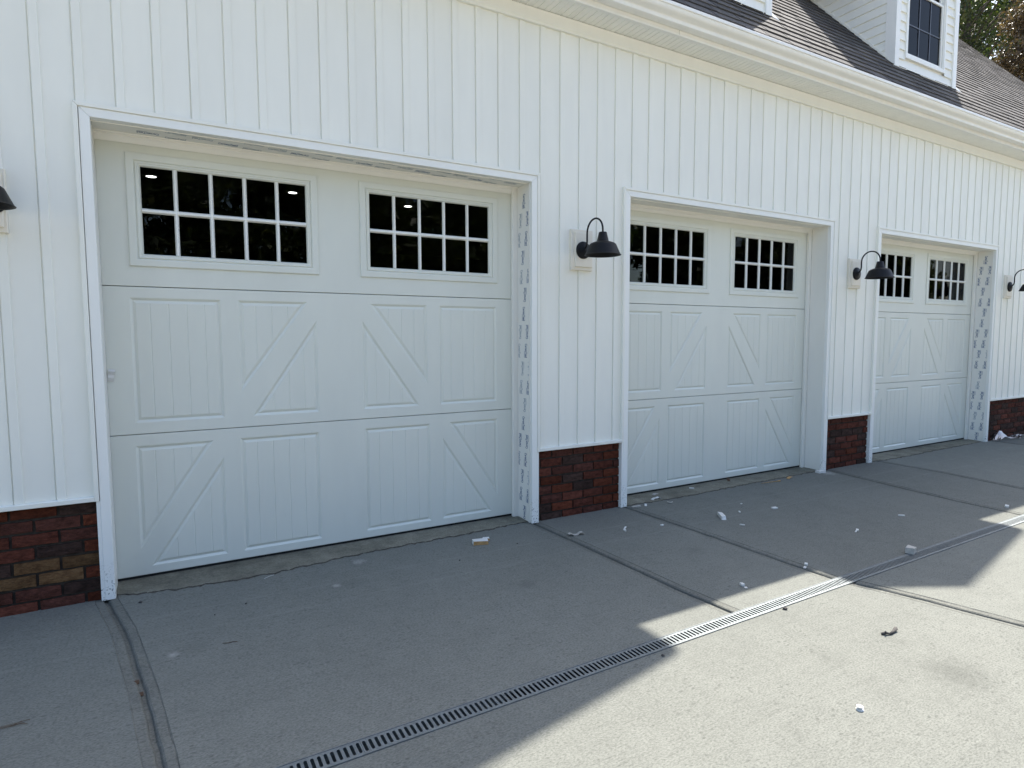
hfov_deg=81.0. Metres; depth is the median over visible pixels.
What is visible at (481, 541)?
wood block
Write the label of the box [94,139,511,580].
garage door
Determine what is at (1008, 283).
wall lamp
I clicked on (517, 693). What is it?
trench drain
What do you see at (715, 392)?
garage door
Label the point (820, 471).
trim offcut
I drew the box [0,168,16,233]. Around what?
wall lamp
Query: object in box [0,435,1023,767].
driveway
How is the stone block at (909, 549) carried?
on the trench drain
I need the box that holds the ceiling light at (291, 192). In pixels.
[286,191,298,193]
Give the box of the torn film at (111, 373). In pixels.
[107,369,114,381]
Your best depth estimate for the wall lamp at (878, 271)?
6.28 m
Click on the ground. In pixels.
(122, 674)
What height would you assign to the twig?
0.025 m
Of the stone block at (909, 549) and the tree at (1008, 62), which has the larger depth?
the tree at (1008, 62)
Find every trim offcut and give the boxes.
[718,512,725,519]
[815,470,825,472]
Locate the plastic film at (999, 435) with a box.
[990,431,1023,440]
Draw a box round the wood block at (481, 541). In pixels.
[472,538,488,545]
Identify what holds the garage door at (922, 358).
in the garage building
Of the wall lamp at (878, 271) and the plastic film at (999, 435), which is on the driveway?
the plastic film at (999, 435)
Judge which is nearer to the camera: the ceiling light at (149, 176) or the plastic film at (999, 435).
the ceiling light at (149, 176)
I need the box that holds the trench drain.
[275,514,1023,767]
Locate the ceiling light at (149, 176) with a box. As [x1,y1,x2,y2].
[143,174,158,177]
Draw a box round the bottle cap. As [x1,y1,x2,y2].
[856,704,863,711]
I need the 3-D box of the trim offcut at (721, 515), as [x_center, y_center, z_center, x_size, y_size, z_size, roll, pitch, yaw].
[1.639,1.029,4.684,0.033,0.026,0.133,0,4,5]
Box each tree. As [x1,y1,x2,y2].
[958,0,1023,70]
[959,0,1019,58]
[990,0,1023,82]
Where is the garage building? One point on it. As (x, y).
(344, 352)
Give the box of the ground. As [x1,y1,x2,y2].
[98,609,141,764]
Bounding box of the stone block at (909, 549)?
[905,545,916,554]
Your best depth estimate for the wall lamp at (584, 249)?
4.55 m
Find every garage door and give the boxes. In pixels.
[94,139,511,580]
[627,210,806,495]
[872,243,973,453]
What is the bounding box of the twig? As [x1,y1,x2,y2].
[881,627,897,634]
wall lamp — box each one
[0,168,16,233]
[569,217,620,271]
[846,251,894,288]
[1003,269,1023,298]
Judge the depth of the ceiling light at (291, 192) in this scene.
5.36 m
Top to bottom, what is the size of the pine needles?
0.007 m
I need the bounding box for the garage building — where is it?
[0,0,1023,616]
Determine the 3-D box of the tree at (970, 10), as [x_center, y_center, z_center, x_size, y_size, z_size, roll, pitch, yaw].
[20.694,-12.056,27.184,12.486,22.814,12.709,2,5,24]
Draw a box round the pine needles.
[1,719,29,728]
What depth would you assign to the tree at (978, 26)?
32.62 m

